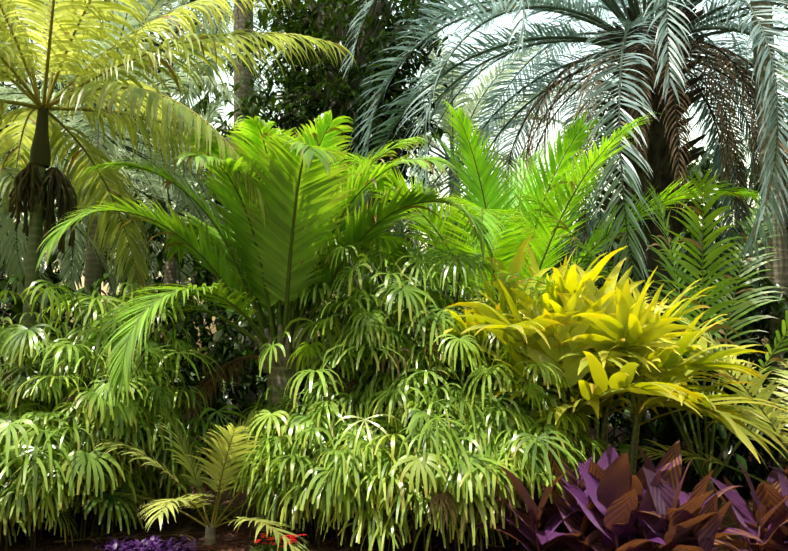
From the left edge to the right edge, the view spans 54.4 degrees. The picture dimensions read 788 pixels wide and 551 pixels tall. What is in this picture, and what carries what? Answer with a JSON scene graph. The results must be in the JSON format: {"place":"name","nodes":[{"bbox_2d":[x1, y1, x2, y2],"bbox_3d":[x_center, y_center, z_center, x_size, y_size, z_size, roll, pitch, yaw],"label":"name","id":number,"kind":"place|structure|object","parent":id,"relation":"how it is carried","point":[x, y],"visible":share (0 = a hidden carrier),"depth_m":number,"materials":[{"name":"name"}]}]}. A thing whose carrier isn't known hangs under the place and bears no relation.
{"place":"outdoors","nodes":[
{"label":"outdoors","id":0,"kind":"place"},
{"bbox_2d":[0,0,787,367],"label":"sky","id":1,"kind":"structure","parent":0,"point":[501,22],"materials":[{"name":"white"}]},
{"bbox_2d":[174,370,766,424],"bbox_3d":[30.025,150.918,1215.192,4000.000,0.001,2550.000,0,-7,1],"label":"lawn","id":2,"kind":"structure","parent":0,"point":[626,412],"depth_m":67.52,"materials":[{"name":"green plant"}]},
{"bbox_2d":[0,279,248,550],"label":"rhapis","id":3,"kind":"object","parent":2,"relation":"on","point":[55,426],"visible":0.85,"depth_m":7.14,"materials":[{"name":"green plant"}]},
{"bbox_2d":[0,0,356,512],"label":"palm","id":4,"kind":"object","parent":2,"relation":"on","point":[33,178],"visible":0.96,"depth_m":9.34,"materials":[{"name":"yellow plant"}]},
{"bbox_2d":[63,405,321,550],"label":"small palm","id":5,"kind":"object","parent":2,"relation":"on","point":[223,449],"visible":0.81,"depth_m":6.99,"materials":[{"name":"green plant"}]},
{"bbox_2d":[84,0,420,427],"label":"palm tree","id":6,"kind":"object","parent":2,"relation":"on","point":[240,21],"visible":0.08,"depth_m":17.66,"materials":[{"name":"green plant"}]},
{"bbox_2d":[35,110,494,531],"bbox_3d":[-1.148,0.486,8.134,4.339,4.456,4.452,0,-7,1],"label":"palm","id":7,"kind":"object","parent":2,"relation":"on","point":[295,181],"visible":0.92,"depth_m":7.72,"materials":[{"name":"green plant"}]},
{"bbox_2d":[221,0,461,281],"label":"broadleaf tree","id":8,"kind":"object","parent":2,"relation":"on","point":[329,20],"visible":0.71,"depth_m":13.11,"materials":[{"name":"green plant"}]},
{"bbox_2d":[0,425,770,550],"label":"mulch bed","id":9,"kind":"object","parent":2,"relation":"on","point":[225,539],"visible":0.02,"depth_m":7.63,"materials":[{"name":"brown soil"}]},
{"bbox_2d":[95,535,204,550],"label":"purple plant","id":10,"kind":"object","parent":9,"relation":"on","point":[152,543],"visible":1,"depth_m":6.66,"materials":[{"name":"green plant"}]},
{"bbox_2d":[248,531,306,550],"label":"red bedding","id":11,"kind":"object","parent":9,"relation":"on","point":[269,547],"visible":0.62,"depth_m":6.47,"materials":[{"name":"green plant"}]},
{"bbox_2d":[54,526,505,550],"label":"fallen fronds","id":12,"kind":"object","parent":9,"relation":"on","point":[180,535],"visible":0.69,"depth_m":7.18,"materials":[{"name":"plant"}]},
{"bbox_2d":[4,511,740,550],"bbox_3d":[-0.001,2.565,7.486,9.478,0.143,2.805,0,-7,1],"label":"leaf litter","id":13,"kind":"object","parent":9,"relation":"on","point":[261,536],"visible":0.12,"depth_m":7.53,"materials":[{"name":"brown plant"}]},
{"bbox_2d":[0,0,787,499],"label":"trees","id":14,"kind":"object","parent":2,"relation":"on","point":[222,348],"visible":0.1,"depth_m":12.07,"materials":[{"name":"green plant"}]},
{"bbox_2d":[0,0,787,382],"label":"palms","id":15,"kind":"structure","parent":2,"relation":"on","point":[94,260],"depth_m":15.59,"materials":[{"name":"green plant"}]},
{"bbox_2d":[220,234,630,550],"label":"rhapis","id":16,"kind":"object","parent":2,"relation":"on","point":[443,469],"visible":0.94,"depth_m":6.99,"materials":[{"name":"green plant"}]},
{"bbox_2d":[332,100,767,300],"bbox_3d":[1.812,0.282,10.524,5.788,5.404,6.733,0,-7,1],"label":"young palm","id":17,"kind":"object","parent":2,"relation":"on","point":[507,222],"visible":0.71,"depth_m":9.98,"materials":[{"name":"green plant"}]},
{"bbox_2d":[338,0,787,472],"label":"palm tree","id":18,"kind":"object","parent":2,"relation":"on","point":[647,52],"visible":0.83,"depth_m":12.16,"materials":[{"name":"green plant"}]},
{"bbox_2d":[402,233,787,528],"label":"shrub","id":19,"kind":"object","parent":2,"relation":"on","point":[612,351],"visible":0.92,"depth_m":7.25,"materials":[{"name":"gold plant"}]},
{"bbox_2d":[463,440,787,550],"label":"plant","id":20,"kind":"object","parent":2,"relation":"on","point":[609,502],"visible":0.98,"depth_m":6.11,"materials":[{"name":"purple plant"}]},
{"bbox_2d":[485,1,787,500],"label":"palms","id":21,"kind":"object","parent":2,"relation":"on","point":[776,263],"visible":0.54,"depth_m":8.56,"materials":[{"name":"green plant"}]}
]}

